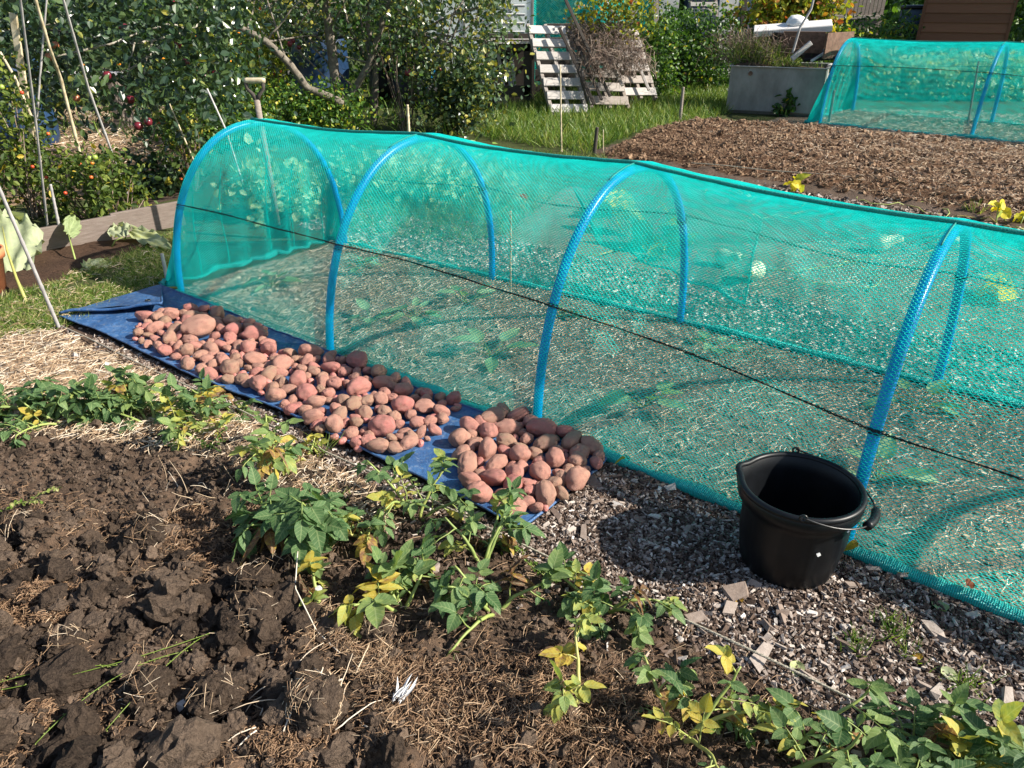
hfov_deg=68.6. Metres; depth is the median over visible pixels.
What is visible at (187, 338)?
potato
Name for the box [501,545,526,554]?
weed
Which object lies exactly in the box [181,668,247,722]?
soil clod
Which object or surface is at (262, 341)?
potato
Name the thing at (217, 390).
potato plant
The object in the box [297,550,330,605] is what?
potato plant
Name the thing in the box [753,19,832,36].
plank
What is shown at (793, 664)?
fallen leaf
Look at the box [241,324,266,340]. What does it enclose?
potato
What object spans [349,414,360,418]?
potato
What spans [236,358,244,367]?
potato
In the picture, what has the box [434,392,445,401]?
potato
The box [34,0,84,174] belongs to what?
bamboo cane
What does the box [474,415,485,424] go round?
potato
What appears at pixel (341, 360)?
potato
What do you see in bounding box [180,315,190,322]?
potato
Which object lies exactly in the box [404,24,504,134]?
currant bush
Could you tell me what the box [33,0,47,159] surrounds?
bamboo cane
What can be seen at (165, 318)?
potato
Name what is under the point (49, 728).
weed stalks
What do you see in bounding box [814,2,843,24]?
fence panel
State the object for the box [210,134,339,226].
weeds
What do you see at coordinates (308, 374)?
potato
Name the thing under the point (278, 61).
tall weed
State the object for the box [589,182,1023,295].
squash vine
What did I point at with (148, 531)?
soil clod
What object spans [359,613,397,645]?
soil clod
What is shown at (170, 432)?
potato plant
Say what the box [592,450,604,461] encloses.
potato
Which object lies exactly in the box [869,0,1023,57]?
hedge
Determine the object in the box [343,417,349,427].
potato
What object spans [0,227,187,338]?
grass
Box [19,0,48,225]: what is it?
bamboo cane
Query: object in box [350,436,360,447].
potato
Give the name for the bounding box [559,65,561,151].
bamboo cane
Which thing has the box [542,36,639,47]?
dark plank
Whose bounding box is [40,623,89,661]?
soil clod
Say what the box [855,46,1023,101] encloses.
bean plants
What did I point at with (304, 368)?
potato
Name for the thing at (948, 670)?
fallen leaf
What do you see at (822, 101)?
net tunnel
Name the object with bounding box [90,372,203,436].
potato plant
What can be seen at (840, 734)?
potato plant
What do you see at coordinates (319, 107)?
herb bush
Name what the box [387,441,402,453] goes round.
potato
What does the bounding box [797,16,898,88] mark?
weeds
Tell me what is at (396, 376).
potato
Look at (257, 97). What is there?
spade
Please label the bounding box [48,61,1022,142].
grass
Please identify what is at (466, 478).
potato
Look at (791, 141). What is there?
manure
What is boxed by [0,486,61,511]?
weed
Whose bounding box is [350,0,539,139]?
apple tree
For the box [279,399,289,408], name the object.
potato
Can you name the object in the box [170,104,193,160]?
bamboo cane
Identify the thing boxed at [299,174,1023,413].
wood chips
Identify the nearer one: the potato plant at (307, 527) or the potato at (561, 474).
the potato plant at (307, 527)
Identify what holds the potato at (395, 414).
on the tarpaulin
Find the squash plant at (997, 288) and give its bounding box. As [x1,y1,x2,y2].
[975,273,1016,300]
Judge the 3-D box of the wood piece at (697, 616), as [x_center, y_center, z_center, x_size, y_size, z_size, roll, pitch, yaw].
[0.493,0.629,2.014,0.053,0.023,0.033,-9,29,-17]
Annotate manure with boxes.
[603,116,1023,214]
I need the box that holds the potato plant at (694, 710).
[623,645,806,767]
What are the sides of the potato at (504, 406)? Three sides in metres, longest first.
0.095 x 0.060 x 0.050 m
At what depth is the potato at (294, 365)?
3.32 m
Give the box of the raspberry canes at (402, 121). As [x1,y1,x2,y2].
[352,8,434,131]
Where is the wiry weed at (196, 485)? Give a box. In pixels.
[143,455,265,511]
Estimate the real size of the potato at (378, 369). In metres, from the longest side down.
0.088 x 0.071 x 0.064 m
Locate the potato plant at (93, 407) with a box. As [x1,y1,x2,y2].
[0,374,135,448]
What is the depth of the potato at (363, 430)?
2.83 m
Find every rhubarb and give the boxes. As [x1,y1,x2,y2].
[0,209,44,301]
[63,215,81,258]
[80,257,112,271]
[107,221,130,246]
[124,225,171,249]
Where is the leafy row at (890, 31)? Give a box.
[815,0,924,81]
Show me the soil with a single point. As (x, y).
(56, 264)
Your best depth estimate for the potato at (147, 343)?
3.53 m
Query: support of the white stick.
in the water tank
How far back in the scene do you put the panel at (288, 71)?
14.78 m
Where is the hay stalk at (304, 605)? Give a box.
[295,551,359,671]
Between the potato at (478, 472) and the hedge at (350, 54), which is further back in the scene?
the hedge at (350, 54)
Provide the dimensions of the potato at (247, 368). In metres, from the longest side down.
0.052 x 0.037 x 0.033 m
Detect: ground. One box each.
[0,77,1023,247]
[9,44,1022,82]
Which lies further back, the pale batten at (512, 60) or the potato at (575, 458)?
the pale batten at (512, 60)
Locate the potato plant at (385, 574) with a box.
[328,534,449,638]
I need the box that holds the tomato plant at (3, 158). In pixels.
[0,59,29,211]
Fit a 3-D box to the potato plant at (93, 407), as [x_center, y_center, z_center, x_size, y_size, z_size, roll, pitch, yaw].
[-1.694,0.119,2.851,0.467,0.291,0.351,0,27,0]
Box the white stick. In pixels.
[810,53,822,61]
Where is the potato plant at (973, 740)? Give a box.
[861,682,1023,767]
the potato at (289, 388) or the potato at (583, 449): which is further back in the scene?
the potato at (289, 388)
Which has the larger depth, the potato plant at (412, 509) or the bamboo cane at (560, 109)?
the bamboo cane at (560, 109)
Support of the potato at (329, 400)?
on the tarpaulin
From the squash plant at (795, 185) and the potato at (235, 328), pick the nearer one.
the potato at (235, 328)
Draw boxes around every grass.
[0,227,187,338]
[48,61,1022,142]
[315,144,615,246]
[475,72,733,153]
[670,25,814,70]
[720,29,825,67]
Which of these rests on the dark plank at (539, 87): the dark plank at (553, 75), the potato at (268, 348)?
the dark plank at (553, 75)
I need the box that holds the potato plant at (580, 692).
[538,613,606,723]
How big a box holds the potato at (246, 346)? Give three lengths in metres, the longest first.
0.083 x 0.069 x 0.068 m
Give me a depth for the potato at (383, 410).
2.93 m
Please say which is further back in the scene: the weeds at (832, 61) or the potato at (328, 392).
the weeds at (832, 61)
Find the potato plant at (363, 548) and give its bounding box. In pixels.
[328,506,385,566]
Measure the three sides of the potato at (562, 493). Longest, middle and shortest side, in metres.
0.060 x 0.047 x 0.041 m
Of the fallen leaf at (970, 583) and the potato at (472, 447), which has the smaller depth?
the fallen leaf at (970, 583)
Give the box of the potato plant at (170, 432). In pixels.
[155,374,234,450]
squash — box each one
[715,249,742,264]
[744,260,765,280]
[870,233,901,252]
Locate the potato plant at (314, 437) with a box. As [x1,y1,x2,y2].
[278,433,328,474]
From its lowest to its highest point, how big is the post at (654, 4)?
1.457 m
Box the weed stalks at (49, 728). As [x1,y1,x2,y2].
[0,631,213,744]
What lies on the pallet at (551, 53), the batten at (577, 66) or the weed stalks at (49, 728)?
the batten at (577, 66)
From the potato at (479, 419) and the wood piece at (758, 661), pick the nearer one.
the wood piece at (758, 661)
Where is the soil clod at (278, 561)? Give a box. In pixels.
[267,544,297,573]
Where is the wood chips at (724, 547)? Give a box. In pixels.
[0,301,1023,767]
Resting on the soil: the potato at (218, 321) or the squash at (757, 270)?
the squash at (757, 270)
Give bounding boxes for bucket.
[735,447,880,589]
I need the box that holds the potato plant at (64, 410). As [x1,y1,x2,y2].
[45,365,155,419]
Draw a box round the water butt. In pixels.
[894,5,922,47]
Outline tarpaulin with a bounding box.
[59,284,606,524]
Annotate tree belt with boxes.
[0,0,1023,41]
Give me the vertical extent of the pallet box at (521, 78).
1.187 m
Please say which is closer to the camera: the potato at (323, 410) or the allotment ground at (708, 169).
the potato at (323, 410)
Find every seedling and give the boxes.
[242,270,302,291]
[345,298,400,323]
[346,255,381,274]
[389,297,441,324]
[438,283,494,302]
[450,328,539,373]
[542,304,584,318]
[598,381,687,409]
[688,331,744,352]
[843,433,939,482]
[863,378,963,416]
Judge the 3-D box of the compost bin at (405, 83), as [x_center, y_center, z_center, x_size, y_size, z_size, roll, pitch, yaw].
[-1.446,-4.803,11.475,0.890,1.010,0.890,0,27,0]
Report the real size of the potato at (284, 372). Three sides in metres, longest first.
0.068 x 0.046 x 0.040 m
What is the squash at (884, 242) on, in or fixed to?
on the soil
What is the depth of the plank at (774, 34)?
10.60 m
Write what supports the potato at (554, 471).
on the tarpaulin
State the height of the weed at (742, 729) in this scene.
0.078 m
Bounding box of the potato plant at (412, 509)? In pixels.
[349,448,480,547]
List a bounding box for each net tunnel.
[158,117,1023,624]
[804,37,1023,143]
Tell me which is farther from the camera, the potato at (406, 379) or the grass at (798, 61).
the grass at (798, 61)
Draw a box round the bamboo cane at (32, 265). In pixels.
[0,187,60,327]
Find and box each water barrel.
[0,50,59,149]
[291,31,350,102]
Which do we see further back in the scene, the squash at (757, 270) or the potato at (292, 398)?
the squash at (757, 270)
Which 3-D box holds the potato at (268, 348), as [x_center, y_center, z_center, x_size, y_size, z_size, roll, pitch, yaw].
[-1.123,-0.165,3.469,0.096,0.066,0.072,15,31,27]
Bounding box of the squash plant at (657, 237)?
[629,199,697,258]
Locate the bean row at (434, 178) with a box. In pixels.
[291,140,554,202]
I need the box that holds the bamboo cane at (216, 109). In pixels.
[206,88,246,198]
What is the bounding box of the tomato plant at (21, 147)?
[0,55,70,218]
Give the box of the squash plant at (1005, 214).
[988,199,1023,223]
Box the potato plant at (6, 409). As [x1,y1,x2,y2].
[0,374,68,422]
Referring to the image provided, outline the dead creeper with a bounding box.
[565,12,658,88]
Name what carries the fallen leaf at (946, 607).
on the wood chips at (724, 547)
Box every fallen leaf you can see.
[790,660,804,676]
[844,540,857,550]
[912,653,922,658]
[932,600,949,611]
[941,666,959,680]
[965,579,974,587]
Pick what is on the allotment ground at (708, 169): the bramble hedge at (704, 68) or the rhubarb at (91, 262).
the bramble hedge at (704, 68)
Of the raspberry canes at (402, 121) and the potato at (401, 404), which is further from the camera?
the raspberry canes at (402, 121)
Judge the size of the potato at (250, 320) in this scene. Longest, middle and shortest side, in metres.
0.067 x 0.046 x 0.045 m
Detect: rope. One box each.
[60,325,912,729]
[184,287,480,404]
[693,163,848,176]
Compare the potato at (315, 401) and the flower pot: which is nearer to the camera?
the potato at (315, 401)
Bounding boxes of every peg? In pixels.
[160,253,166,277]
[592,127,598,156]
[678,87,684,118]
[828,91,834,121]
[967,61,979,124]
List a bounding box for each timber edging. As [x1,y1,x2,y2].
[40,215,121,251]
[109,201,185,237]
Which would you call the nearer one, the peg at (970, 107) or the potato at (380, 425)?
the potato at (380, 425)
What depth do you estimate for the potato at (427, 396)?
3.04 m
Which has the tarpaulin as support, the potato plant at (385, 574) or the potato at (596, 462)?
the potato at (596, 462)
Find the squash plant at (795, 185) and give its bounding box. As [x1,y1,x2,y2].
[783,173,810,192]
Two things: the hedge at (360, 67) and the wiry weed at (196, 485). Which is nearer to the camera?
the wiry weed at (196, 485)
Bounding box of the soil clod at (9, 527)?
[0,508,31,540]
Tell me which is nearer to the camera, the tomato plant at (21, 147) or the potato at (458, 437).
the potato at (458, 437)
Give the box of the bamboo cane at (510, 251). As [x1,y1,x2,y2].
[509,211,511,294]
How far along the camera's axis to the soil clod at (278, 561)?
2.15 m
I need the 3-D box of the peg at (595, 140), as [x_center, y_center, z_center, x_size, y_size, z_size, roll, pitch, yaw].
[0.857,-2.486,7.721,0.053,0.301,0.044,-11,29,-20]
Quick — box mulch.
[190,239,1023,603]
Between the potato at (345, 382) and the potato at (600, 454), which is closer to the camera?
the potato at (600, 454)
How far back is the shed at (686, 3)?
15.73 m
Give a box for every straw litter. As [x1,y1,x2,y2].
[0,234,906,767]
[5,105,1023,354]
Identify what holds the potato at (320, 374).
on the tarpaulin
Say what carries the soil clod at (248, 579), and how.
on the soil
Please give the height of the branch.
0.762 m
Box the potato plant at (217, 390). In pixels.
[182,367,260,421]
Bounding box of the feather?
[391,674,417,702]
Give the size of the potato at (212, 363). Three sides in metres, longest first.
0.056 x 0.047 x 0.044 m
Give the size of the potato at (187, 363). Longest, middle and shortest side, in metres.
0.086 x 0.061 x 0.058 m
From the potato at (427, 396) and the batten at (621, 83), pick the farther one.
the batten at (621, 83)
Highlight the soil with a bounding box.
[0,238,1023,767]
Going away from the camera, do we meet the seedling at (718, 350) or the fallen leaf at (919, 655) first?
the fallen leaf at (919, 655)
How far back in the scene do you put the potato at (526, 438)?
2.76 m
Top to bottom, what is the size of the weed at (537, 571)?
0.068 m
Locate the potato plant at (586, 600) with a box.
[542,541,687,652]
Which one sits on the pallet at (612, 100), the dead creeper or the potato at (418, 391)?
the dead creeper
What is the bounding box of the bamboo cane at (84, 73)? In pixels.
[62,0,127,193]
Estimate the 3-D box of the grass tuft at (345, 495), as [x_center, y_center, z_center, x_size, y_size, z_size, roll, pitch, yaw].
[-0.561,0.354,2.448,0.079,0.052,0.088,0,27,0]
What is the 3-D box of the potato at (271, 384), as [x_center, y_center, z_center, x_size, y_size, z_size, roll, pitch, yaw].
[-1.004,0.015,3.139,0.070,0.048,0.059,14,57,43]
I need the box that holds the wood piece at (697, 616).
[684,610,706,622]
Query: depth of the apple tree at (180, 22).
6.03 m
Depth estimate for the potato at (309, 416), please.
2.88 m
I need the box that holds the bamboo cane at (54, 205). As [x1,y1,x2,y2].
[49,184,59,224]
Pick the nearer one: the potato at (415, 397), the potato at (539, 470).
the potato at (539, 470)
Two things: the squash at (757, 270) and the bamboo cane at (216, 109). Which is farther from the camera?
the bamboo cane at (216, 109)
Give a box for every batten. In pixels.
[497,53,507,105]
[502,52,511,84]
[509,52,515,84]
[558,27,595,104]
[564,0,610,96]
[571,34,602,100]
[592,31,623,86]
[620,27,649,90]
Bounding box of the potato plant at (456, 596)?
[428,547,572,659]
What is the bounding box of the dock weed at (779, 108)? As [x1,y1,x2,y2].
[771,88,800,116]
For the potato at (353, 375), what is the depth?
3.20 m
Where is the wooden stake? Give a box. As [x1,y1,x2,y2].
[9,12,33,143]
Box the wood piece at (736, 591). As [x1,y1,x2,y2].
[721,581,748,600]
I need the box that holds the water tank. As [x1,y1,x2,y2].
[726,57,831,116]
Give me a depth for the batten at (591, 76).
10.42 m
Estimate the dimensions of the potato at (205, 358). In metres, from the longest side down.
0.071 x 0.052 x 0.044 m
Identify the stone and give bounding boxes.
[176,699,185,711]
[429,562,439,572]
[676,636,683,642]
[839,623,846,628]
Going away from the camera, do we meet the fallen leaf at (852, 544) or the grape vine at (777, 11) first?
the fallen leaf at (852, 544)
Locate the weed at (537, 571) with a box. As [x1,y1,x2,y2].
[524,558,558,582]
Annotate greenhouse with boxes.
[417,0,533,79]
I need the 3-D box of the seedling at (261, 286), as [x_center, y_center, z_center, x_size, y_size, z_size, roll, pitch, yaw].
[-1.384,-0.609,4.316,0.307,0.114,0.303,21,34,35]
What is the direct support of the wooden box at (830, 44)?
on the water tank
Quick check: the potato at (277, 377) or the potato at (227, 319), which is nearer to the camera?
the potato at (277, 377)
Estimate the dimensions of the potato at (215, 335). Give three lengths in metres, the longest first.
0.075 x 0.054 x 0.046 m
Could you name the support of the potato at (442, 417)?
on the tarpaulin
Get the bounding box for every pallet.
[525,23,588,116]
[565,26,629,109]
[604,27,657,100]
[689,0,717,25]
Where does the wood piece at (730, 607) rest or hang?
on the wood chips at (724, 547)
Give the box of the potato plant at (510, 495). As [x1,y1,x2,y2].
[417,476,545,561]
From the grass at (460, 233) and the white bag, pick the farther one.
the white bag
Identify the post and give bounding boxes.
[653,0,658,84]
[740,0,746,32]
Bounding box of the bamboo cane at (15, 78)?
[0,52,47,194]
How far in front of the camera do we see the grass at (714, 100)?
9.91 m
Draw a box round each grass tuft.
[304,430,343,458]
[332,487,350,502]
[831,621,892,660]
[869,607,917,641]
[890,636,938,672]
[938,663,1009,710]
[962,198,988,213]
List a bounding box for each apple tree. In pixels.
[0,0,297,173]
[190,0,460,129]
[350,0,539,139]
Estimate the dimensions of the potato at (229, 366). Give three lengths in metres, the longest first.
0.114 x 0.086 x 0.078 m
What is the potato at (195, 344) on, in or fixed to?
on the tarpaulin
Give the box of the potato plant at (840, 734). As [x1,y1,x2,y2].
[752,678,902,767]
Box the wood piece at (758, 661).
[748,642,773,672]
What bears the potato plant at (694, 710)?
on the soil
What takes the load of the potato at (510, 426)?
on the tarpaulin
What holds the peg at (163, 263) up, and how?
on the soil
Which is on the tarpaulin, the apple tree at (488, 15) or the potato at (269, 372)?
the potato at (269, 372)
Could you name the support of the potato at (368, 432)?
on the tarpaulin
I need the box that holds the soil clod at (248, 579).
[229,559,280,592]
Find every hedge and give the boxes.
[44,0,470,89]
[334,0,646,79]
[535,0,683,67]
[618,0,752,92]
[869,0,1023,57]
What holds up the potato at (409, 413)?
on the tarpaulin
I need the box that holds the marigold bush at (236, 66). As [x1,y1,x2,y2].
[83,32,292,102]
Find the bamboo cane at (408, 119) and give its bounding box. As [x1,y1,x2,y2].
[406,104,409,147]
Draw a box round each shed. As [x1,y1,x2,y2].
[681,0,757,68]
[912,0,1017,62]
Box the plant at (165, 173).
[110,142,202,199]
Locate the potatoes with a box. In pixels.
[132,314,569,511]
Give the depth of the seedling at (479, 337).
3.46 m
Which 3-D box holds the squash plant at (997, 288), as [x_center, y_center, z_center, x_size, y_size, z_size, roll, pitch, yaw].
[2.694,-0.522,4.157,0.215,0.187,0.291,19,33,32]
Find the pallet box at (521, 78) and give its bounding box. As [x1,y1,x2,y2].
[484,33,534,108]
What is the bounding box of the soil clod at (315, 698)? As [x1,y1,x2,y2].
[282,668,349,735]
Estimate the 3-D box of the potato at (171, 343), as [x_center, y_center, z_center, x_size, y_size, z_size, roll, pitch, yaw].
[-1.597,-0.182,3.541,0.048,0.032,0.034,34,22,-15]
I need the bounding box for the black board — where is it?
[800,49,842,61]
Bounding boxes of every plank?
[534,84,644,97]
[535,68,626,80]
[540,52,599,65]
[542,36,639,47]
[547,22,636,27]
[748,27,783,40]
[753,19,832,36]
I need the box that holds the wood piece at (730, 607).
[723,600,737,615]
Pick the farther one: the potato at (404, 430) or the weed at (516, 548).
the potato at (404, 430)
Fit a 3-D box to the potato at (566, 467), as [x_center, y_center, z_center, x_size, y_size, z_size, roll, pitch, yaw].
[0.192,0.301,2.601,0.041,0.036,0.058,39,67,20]
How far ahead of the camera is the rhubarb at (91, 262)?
4.64 m
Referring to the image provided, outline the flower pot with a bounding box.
[0,244,6,292]
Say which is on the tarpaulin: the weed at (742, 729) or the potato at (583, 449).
the potato at (583, 449)
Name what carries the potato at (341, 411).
on the tarpaulin
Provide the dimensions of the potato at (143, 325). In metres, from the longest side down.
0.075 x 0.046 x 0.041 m
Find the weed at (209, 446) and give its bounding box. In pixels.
[192,426,227,452]
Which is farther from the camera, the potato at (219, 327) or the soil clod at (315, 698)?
the potato at (219, 327)
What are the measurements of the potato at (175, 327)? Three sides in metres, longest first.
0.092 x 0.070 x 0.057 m
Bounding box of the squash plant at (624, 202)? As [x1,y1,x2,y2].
[599,188,640,227]
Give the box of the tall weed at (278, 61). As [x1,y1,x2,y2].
[231,0,289,115]
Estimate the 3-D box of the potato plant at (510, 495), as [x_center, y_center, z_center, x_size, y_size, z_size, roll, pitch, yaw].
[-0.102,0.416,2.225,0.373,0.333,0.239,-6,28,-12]
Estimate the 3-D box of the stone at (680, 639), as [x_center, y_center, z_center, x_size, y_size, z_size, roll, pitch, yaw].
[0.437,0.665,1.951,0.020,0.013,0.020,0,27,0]
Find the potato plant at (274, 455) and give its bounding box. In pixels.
[229,409,312,481]
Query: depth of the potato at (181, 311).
3.86 m
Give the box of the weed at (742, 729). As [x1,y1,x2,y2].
[710,688,750,748]
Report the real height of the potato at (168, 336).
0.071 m
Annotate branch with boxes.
[791,0,813,52]
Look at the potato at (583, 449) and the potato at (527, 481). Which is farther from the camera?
the potato at (583, 449)
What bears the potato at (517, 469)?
on the tarpaulin
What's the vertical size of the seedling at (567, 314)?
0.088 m
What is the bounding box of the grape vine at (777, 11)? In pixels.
[695,0,863,59]
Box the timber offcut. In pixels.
[790,41,812,60]
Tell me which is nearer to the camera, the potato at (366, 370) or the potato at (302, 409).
the potato at (302, 409)
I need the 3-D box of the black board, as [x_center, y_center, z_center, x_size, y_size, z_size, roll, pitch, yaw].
[4.256,-4.548,10.369,0.526,0.157,0.297,0,27,0]
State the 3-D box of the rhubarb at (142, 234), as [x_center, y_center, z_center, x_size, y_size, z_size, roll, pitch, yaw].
[-2.421,-0.958,5.008,0.485,0.154,0.130,15,31,27]
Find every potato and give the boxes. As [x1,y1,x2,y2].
[133,328,143,336]
[134,311,152,321]
[138,337,144,343]
[141,322,150,329]
[142,332,153,338]
[143,340,151,347]
[144,321,163,334]
[149,335,161,342]
[150,312,163,320]
[153,341,161,349]
[157,330,165,336]
[157,344,172,355]
[158,315,171,323]
[162,307,179,319]
[162,330,177,344]
[164,322,172,329]
[166,323,180,333]
[169,341,175,347]
[170,352,181,359]
[172,340,182,349]
[176,331,183,340]
[178,343,193,355]
[179,309,186,316]
[180,314,215,337]
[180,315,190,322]
[180,356,194,370]
[181,334,198,343]
[182,310,200,315]
[183,303,197,310]
[188,341,201,349]
[192,349,207,360]
[195,363,207,373]
[198,305,209,312]
[199,354,214,362]
[203,342,218,352]
[204,366,218,379]
[207,359,217,367]
[208,331,219,339]
[210,305,224,317]
[214,319,222,328]
[214,339,226,349]
[215,323,225,334]
[215,354,229,365]
[220,359,239,374]
[220,374,234,384]
[222,315,239,324]
[222,345,231,351]
[223,322,241,334]
[223,331,237,340]
[226,340,233,345]
[229,352,240,359]
[232,339,241,345]
[233,344,240,351]
[234,373,249,384]
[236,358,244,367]
[240,340,255,353]
[240,379,249,387]
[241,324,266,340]
[242,318,255,325]
[242,351,267,364]
[243,323,252,328]
[244,365,251,371]
[248,375,266,390]
[249,367,263,375]
[251,363,265,368]
[259,338,276,346]
[260,341,276,354]
[260,365,276,380]
[264,361,271,366]
[264,387,285,401]
[265,381,278,390]
[272,355,292,369]
[274,374,282,382]
[276,368,288,376]
[278,376,287,387]
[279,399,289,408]
[281,384,296,393]
[283,348,297,356]
[283,403,300,415]
[288,394,297,403]
[289,370,306,385]
[291,355,299,362]
[291,363,297,370]
[296,364,307,371]
[296,383,317,400]
[298,344,323,356]
[298,405,311,415]
[300,353,312,366]
[302,409,323,424]
[305,372,310,378]
[305,395,326,408]
[307,366,320,376]
[308,361,320,370]
[310,419,322,430]
[313,355,320,363]
[315,424,325,433]
[316,371,327,379]
[316,384,325,394]
[317,374,328,387]
[317,407,326,413]
[320,362,340,373]
[321,388,335,396]
[323,353,334,362]
[324,350,336,357]
[325,397,333,403]
[325,414,343,432]
[326,377,341,389]
[330,402,340,413]
[332,406,346,419]
[336,394,349,405]
[337,356,346,364]
[337,366,351,376]
[342,379,349,388]
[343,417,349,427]
[343,427,358,438]
[345,396,361,410]
[346,350,367,369]
[346,376,371,395]
[348,372,361,379]
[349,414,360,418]
[349,417,362,427]
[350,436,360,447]
[352,366,360,372]
[358,405,372,418]
[358,426,368,435]
[361,394,373,406]
[361,434,375,448]
[362,367,370,374]
[363,430,374,435]
[366,437,388,453]
[368,414,395,436]
[371,364,386,376]
[371,375,392,388]
[373,391,387,404]
[377,405,391,414]
[379,387,390,394]
[385,433,397,441]
[386,381,396,390]
[387,393,397,401]
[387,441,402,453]
[388,410,401,420]
[391,372,400,382]
[391,395,414,413]
[394,382,413,395]
[394,433,405,441]
[395,419,404,429]
[397,427,411,433]
[400,376,410,383]
[400,435,418,449]
[405,409,416,419]
[406,429,417,436]
[409,416,423,428]
[410,394,420,401]
[414,387,422,396]
[414,398,434,413]
[415,425,426,438]
[419,394,431,400]
[420,388,432,397]
[423,415,436,426]
[424,436,430,440]
[428,423,441,435]
[433,404,450,416]
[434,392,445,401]
[436,412,448,424]
[437,399,446,406]
[446,391,460,404]
[448,428,470,446]
[450,406,460,411]
[451,444,469,460]
[457,450,476,474]
[458,471,480,487]
[459,416,479,434]
[466,480,492,502]
[467,429,478,437]
[467,437,482,450]
[469,444,474,451]
[473,469,484,476]
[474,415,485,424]
[477,457,483,466]
[478,422,497,438]
[478,437,496,461]
[480,468,506,485]
[481,406,505,422]
[486,454,507,468]
[495,418,522,434]
[496,432,516,447]
[497,402,510,417]
[497,445,510,458]
[503,473,522,488]
[503,498,526,516]
[505,463,523,476]
[506,406,532,421]
[509,444,530,461]
[513,442,527,447]
[516,459,528,472]
[517,428,527,436]
[520,432,533,444]
[521,495,534,508]
[522,478,535,487]
[523,414,537,426]
[523,485,535,497]
[526,418,557,436]
[528,447,542,459]
[529,460,550,480]
[529,502,542,512]
[532,434,556,451]
[532,455,544,462]
[535,479,556,506]
[545,447,565,467]
[547,476,561,486]
[548,445,563,451]
[550,434,559,443]
[552,468,562,474]
[554,470,565,486]
[555,485,568,499]
[556,425,576,437]
[561,430,581,449]
[562,463,573,472]
[565,465,589,490]
[568,451,586,465]
[569,443,589,457]
[580,436,603,454]
[581,465,589,471]
[589,456,602,469]
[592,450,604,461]
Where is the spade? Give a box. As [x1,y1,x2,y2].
[243,78,291,238]
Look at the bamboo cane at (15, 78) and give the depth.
5.50 m
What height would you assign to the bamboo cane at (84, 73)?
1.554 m
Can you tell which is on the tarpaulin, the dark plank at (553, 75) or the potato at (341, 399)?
the potato at (341, 399)
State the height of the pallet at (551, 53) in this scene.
1.186 m
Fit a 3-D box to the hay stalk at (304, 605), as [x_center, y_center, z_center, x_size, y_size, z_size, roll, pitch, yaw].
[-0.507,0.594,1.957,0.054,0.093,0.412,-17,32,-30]
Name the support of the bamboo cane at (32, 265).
on the soil
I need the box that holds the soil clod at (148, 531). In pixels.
[123,513,168,548]
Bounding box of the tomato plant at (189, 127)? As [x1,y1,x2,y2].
[148,66,216,193]
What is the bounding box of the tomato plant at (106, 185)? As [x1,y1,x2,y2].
[58,129,163,217]
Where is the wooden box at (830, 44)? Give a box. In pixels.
[780,31,854,58]
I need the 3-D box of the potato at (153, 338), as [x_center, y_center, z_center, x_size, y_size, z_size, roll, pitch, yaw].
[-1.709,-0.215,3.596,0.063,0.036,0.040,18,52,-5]
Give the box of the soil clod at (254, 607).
[221,587,276,632]
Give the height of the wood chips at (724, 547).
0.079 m
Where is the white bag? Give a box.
[786,15,808,25]
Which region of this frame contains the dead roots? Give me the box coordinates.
[228,642,385,750]
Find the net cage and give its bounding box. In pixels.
[534,0,652,83]
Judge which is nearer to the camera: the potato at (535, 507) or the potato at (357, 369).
the potato at (535, 507)
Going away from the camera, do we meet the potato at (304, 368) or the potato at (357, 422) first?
the potato at (357, 422)
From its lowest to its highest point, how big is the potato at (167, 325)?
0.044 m
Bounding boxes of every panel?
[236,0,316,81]
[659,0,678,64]
[716,0,738,73]
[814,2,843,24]
[842,0,885,36]
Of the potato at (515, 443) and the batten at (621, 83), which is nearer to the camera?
the potato at (515, 443)
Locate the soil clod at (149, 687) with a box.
[118,662,177,713]
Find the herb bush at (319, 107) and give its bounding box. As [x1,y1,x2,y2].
[220,67,393,148]
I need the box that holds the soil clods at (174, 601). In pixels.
[0,419,920,767]
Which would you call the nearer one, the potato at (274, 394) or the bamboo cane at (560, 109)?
the potato at (274, 394)
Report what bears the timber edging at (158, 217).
on the allotment ground at (708, 169)
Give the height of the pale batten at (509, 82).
0.504 m
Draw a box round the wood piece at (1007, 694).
[1001,686,1013,702]
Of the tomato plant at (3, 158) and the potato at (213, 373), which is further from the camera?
the tomato plant at (3, 158)
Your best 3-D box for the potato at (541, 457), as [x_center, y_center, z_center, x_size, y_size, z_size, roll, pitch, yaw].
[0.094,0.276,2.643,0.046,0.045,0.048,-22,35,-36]
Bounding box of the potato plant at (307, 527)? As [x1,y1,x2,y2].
[224,466,350,567]
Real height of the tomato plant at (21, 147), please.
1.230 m
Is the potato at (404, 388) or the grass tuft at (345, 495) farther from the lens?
the potato at (404, 388)
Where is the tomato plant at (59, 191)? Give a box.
[20,141,125,223]
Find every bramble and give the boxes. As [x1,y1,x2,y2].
[563,0,669,106]
[610,0,691,100]
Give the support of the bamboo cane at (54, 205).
on the soil
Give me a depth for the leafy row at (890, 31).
14.77 m
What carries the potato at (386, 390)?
on the tarpaulin
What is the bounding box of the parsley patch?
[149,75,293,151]
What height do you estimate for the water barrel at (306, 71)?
1.040 m
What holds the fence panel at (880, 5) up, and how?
on the ground at (353, 66)
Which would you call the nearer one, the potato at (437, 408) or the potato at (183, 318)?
the potato at (437, 408)

